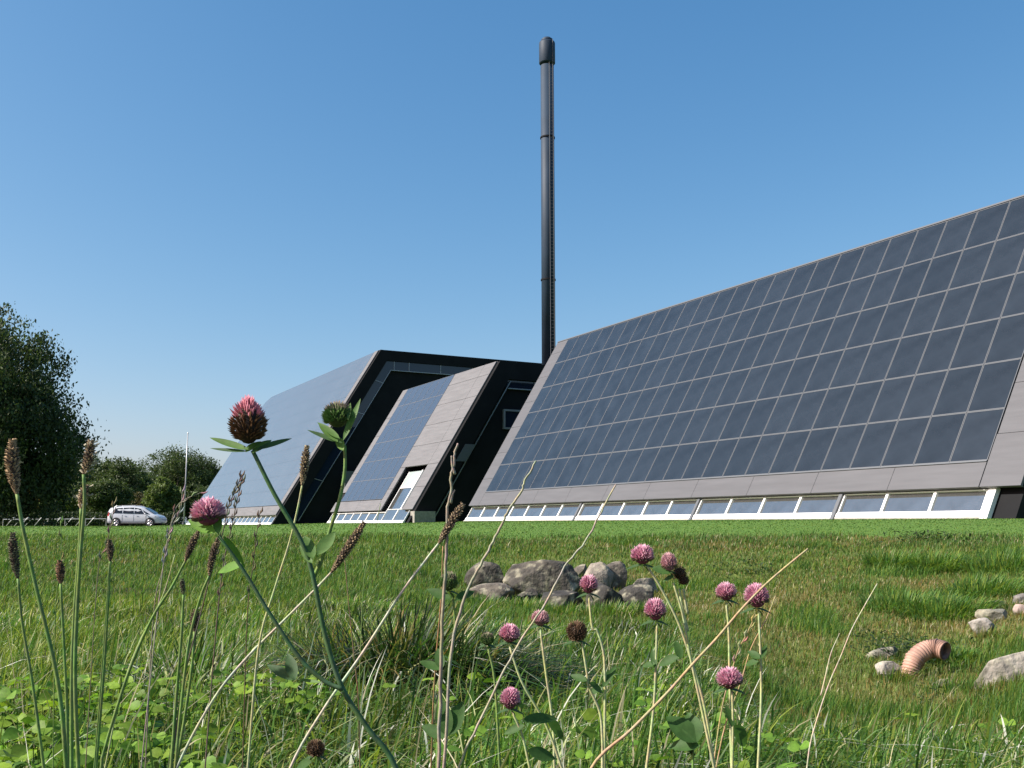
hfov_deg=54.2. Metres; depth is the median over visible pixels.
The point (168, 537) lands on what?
dry stalk
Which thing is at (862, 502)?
window
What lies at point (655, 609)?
clover plant
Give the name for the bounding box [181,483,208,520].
shrub
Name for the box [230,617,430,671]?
grass tussock
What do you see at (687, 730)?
clover plant
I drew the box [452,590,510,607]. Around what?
grass tussock
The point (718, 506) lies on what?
window
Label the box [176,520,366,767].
plantain
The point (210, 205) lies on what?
sky
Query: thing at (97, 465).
background tree
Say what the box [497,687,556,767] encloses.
clover plant
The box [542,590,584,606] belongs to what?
boulder
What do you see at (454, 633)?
dry stalk
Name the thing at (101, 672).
dry stalk
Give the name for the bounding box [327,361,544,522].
grey clad building
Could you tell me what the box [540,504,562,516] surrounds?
window
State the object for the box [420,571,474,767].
clover plant
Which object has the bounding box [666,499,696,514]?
window
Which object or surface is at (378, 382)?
tall solar building
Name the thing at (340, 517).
window
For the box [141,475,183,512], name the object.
shrub
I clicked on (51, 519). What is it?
bicycle rack
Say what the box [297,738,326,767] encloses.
clover plant
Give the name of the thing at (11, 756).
clover leaves
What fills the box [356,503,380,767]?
dry stalk
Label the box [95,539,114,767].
plantain
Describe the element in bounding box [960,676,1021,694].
grass tussock
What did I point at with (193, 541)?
plantain
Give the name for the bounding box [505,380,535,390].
high window
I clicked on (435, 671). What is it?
dry stalk
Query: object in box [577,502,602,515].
window
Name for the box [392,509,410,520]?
window
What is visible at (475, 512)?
window
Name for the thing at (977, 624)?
boulder
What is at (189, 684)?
plantain
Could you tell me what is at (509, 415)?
square window
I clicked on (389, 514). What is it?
window
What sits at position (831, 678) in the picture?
dry stalk
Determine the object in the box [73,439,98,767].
plantain
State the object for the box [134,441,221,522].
background tree
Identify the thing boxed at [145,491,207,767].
dry stalk
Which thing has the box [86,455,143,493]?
background tree
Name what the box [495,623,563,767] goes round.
clover plant
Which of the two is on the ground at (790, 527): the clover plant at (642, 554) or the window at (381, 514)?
the clover plant at (642, 554)
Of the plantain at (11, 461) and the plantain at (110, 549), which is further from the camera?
the plantain at (110, 549)
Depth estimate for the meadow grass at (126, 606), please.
2.78 m
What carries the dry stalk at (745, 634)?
on the ground at (790, 527)
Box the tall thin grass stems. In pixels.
[0,594,1021,767]
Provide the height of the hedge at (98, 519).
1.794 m
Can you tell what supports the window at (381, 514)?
in the grey clad building at (401, 473)
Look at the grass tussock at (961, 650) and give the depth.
8.80 m
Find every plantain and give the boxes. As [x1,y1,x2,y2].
[4,438,68,767]
[7,532,44,767]
[55,559,69,767]
[70,484,93,767]
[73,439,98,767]
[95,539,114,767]
[100,530,199,767]
[169,578,185,767]
[174,537,219,767]
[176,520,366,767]
[177,609,199,762]
[247,445,309,767]
[289,502,465,767]
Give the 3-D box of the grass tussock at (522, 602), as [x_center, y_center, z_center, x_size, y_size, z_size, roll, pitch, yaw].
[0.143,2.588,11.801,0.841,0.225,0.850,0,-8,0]
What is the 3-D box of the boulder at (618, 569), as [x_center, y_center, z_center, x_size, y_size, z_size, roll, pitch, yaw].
[1.309,2.706,13.721,0.499,0.547,0.332,3,-9,-22]
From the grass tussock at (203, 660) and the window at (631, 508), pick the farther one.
the window at (631, 508)
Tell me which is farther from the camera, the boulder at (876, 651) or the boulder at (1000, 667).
the boulder at (876, 651)
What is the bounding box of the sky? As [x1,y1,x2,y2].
[0,0,1023,523]
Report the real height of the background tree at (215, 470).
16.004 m
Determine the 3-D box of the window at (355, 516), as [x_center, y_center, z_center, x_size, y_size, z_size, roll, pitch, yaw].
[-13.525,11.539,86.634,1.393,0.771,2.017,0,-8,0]
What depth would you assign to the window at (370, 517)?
83.25 m
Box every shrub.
[1,495,34,521]
[39,486,79,524]
[70,476,136,519]
[128,492,145,524]
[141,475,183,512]
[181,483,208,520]
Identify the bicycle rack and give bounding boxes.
[2,517,106,525]
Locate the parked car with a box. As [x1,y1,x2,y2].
[107,505,166,525]
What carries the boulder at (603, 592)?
on the ground at (790, 527)
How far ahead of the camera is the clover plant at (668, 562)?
1.08 m
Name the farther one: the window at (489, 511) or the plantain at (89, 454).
the window at (489, 511)
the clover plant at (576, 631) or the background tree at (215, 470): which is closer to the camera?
the clover plant at (576, 631)
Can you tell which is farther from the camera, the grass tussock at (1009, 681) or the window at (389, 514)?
the window at (389, 514)
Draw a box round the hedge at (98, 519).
[0,510,185,525]
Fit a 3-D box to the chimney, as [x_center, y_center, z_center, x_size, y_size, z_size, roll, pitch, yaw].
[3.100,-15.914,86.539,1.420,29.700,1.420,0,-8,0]
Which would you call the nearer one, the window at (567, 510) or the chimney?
the window at (567, 510)
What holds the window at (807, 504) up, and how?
in the solar building at (882, 378)
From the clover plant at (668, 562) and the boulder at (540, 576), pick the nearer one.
the clover plant at (668, 562)
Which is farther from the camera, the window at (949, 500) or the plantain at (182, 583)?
the window at (949, 500)
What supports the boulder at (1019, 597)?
on the ground at (790, 527)
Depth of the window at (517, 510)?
60.74 m
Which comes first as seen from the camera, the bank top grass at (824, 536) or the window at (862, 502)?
the bank top grass at (824, 536)
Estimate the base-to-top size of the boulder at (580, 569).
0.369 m
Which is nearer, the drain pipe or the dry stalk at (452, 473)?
the dry stalk at (452, 473)
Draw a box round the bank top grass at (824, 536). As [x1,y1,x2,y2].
[0,530,1023,551]
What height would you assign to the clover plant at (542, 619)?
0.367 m
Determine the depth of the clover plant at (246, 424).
0.65 m
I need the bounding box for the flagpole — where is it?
[182,432,188,524]
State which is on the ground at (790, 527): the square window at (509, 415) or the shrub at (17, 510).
the shrub at (17, 510)
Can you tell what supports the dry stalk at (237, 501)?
on the ground at (790, 527)
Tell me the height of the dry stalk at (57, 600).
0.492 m
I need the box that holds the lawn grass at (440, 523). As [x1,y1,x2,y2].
[0,518,1023,543]
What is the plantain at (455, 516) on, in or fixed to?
on the ground at (790, 527)
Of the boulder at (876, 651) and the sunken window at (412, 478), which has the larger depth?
the sunken window at (412, 478)
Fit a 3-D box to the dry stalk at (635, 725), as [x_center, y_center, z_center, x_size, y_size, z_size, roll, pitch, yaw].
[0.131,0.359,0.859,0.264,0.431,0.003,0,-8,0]
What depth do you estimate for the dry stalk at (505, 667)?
0.83 m
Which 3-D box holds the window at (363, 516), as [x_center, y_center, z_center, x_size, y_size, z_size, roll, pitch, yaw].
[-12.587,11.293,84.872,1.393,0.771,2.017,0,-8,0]
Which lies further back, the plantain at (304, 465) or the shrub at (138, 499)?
the shrub at (138, 499)
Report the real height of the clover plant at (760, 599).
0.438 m
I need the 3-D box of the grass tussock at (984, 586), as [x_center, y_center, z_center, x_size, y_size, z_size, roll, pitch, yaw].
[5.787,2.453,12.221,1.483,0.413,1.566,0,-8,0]
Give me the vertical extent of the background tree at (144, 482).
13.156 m
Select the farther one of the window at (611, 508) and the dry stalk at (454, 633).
the window at (611, 508)
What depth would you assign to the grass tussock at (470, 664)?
2.72 m
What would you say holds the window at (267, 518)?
in the tall solar building at (378, 382)
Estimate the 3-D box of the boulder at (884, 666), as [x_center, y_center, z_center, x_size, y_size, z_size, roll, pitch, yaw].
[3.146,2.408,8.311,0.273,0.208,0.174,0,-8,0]
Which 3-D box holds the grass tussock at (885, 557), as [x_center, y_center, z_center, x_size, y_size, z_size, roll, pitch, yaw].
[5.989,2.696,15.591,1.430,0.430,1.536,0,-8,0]
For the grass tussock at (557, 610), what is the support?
on the ground at (790, 527)
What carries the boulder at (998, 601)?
on the ground at (790, 527)
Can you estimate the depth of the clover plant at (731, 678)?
0.96 m
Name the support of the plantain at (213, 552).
on the ground at (790, 527)
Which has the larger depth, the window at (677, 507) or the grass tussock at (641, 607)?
the window at (677, 507)
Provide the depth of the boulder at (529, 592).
12.81 m
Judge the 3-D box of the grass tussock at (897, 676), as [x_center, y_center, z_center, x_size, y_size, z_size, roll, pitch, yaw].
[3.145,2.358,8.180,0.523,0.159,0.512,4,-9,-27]
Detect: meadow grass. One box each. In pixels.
[0,579,1023,767]
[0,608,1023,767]
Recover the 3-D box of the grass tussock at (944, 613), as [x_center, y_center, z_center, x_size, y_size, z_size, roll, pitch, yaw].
[4.909,2.468,11.222,1.423,0.391,1.553,-6,-10,37]
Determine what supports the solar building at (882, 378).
on the ground at (790, 527)
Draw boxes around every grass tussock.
[79,622,355,700]
[222,583,679,707]
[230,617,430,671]
[321,612,608,707]
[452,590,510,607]
[494,593,552,609]
[534,599,594,616]
[578,598,638,617]
[620,598,684,614]
[846,545,933,570]
[847,585,961,615]
[867,662,925,683]
[893,544,985,574]
[893,588,1012,623]
[928,643,996,666]
[929,570,1023,600]
[949,541,1023,574]
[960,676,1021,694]
[965,624,1016,640]
[987,675,1023,692]
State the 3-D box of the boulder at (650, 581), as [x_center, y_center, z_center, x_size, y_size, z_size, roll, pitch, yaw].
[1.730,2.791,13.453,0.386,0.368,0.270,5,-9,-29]
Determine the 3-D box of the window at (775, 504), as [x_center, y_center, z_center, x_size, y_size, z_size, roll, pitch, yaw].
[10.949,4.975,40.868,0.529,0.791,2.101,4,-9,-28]
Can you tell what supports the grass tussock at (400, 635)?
on the ground at (790, 527)
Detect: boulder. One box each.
[464,561,503,587]
[469,583,514,601]
[503,560,580,598]
[517,588,537,599]
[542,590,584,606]
[574,564,586,576]
[582,562,613,589]
[586,583,622,606]
[607,561,626,591]
[618,583,653,607]
[634,578,657,592]
[867,646,897,659]
[875,661,901,676]
[932,679,959,687]
[968,617,996,634]
[972,651,1023,690]
[974,609,1006,621]
[987,600,1005,605]
[1012,593,1023,603]
[1013,604,1023,614]
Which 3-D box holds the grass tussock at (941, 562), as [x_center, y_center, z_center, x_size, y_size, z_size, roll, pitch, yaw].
[6.521,2.663,15.247,1.755,0.452,1.786,0,-8,0]
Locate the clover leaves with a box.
[0,662,1021,767]
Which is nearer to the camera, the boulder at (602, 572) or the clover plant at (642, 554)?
the clover plant at (642, 554)
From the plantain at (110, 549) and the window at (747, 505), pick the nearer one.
the plantain at (110, 549)
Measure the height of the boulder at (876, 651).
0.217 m
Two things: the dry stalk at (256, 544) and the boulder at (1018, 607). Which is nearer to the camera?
the dry stalk at (256, 544)
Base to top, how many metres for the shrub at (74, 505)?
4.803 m
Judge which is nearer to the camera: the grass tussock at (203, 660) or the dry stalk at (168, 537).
the dry stalk at (168, 537)
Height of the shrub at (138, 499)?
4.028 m
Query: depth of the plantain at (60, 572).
0.93 m
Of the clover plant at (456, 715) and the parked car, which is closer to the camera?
the clover plant at (456, 715)
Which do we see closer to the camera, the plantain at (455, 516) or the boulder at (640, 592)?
the plantain at (455, 516)
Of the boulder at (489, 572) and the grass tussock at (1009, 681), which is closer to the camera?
the grass tussock at (1009, 681)
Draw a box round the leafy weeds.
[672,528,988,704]
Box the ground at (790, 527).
[0,519,1023,767]
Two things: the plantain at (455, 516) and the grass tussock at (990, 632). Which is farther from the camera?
the grass tussock at (990, 632)
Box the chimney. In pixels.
[539,36,555,364]
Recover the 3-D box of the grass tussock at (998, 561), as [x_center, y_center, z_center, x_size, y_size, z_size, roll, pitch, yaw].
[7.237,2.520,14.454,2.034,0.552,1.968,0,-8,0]
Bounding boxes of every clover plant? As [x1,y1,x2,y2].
[188,394,398,767]
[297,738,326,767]
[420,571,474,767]
[478,631,500,767]
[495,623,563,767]
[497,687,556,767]
[530,609,555,767]
[563,620,603,767]
[577,574,616,767]
[626,543,715,766]
[641,596,669,767]
[652,552,715,767]
[666,712,702,767]
[711,581,740,767]
[712,666,746,767]
[740,582,772,767]
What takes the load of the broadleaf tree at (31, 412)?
on the ground at (790, 527)
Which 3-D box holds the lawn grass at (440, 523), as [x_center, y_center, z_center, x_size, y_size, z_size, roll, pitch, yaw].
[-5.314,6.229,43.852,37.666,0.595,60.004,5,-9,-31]
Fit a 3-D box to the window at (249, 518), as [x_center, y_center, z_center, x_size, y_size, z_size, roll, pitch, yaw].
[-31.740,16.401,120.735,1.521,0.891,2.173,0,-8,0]
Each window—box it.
[245,516,252,522]
[262,516,270,522]
[267,515,275,522]
[335,513,345,520]
[342,513,353,520]
[350,513,360,520]
[357,512,369,520]
[365,512,377,520]
[373,512,384,520]
[381,509,397,520]
[388,470,423,508]
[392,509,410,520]
[467,506,484,517]
[479,506,498,517]
[494,505,513,516]
[503,409,520,428]
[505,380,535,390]
[508,505,528,516]
[523,504,545,516]
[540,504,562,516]
[557,503,579,516]
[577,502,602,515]
[597,502,624,515]
[618,501,647,515]
[641,500,671,515]
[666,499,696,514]
[695,498,731,514]
[725,497,764,514]
[758,495,800,513]
[794,494,838,513]
[837,492,887,512]
[881,491,935,512]
[929,489,988,511]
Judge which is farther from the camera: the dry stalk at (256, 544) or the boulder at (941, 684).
the boulder at (941, 684)
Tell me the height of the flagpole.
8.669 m
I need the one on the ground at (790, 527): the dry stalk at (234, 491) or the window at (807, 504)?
the dry stalk at (234, 491)
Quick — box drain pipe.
[901,638,950,677]
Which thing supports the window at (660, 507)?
in the solar building at (882, 378)
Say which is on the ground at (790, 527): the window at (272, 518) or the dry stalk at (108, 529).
the dry stalk at (108, 529)
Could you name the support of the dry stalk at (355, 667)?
on the ground at (790, 527)
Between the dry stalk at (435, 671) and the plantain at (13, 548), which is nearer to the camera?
the plantain at (13, 548)
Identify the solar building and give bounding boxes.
[186,350,541,524]
[464,195,1023,520]
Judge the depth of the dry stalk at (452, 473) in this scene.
0.78 m
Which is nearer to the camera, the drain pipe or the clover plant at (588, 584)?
the clover plant at (588, 584)
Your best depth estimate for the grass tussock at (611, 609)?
10.91 m
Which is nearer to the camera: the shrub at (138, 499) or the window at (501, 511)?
the window at (501, 511)
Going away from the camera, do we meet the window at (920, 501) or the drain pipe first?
the drain pipe
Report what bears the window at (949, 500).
in the solar building at (882, 378)
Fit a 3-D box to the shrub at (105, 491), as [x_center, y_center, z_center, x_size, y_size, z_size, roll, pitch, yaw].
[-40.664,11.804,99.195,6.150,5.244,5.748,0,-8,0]
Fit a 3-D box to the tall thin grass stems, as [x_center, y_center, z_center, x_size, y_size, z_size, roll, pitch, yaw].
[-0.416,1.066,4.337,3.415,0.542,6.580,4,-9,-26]
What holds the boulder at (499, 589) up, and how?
on the ground at (790, 527)
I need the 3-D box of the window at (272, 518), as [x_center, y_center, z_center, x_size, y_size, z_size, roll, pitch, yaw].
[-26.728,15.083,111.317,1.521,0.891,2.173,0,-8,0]
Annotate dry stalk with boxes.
[52,516,63,767]
[85,497,116,767]
[93,563,109,767]
[104,555,174,767]
[141,485,185,767]
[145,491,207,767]
[173,471,244,756]
[204,474,245,767]
[242,507,262,767]
[344,560,360,767]
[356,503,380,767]
[430,546,442,767]
[437,443,458,767]
[442,460,536,767]
[457,484,615,767]
[590,548,808,767]
[712,614,757,767]
[716,596,775,767]
[806,584,876,767]
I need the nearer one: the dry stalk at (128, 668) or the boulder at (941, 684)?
the dry stalk at (128, 668)
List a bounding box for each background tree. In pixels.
[63,453,116,485]
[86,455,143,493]
[133,466,154,491]
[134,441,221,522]
[142,469,159,483]
[193,464,220,485]
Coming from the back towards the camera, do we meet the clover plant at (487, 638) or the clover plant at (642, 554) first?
the clover plant at (487, 638)
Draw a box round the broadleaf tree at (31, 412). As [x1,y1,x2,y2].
[0,302,112,525]
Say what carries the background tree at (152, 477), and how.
on the ground at (790, 527)
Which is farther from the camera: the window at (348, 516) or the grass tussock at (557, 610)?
the window at (348, 516)
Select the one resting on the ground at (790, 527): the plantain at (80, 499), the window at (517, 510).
the plantain at (80, 499)
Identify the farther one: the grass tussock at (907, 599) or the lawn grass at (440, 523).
the lawn grass at (440, 523)
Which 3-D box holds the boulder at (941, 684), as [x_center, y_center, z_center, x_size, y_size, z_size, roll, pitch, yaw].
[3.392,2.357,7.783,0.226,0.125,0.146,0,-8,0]
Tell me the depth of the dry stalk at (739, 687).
1.21 m
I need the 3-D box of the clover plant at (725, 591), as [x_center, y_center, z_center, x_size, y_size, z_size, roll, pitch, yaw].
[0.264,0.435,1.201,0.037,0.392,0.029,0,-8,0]
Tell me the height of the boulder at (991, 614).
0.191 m

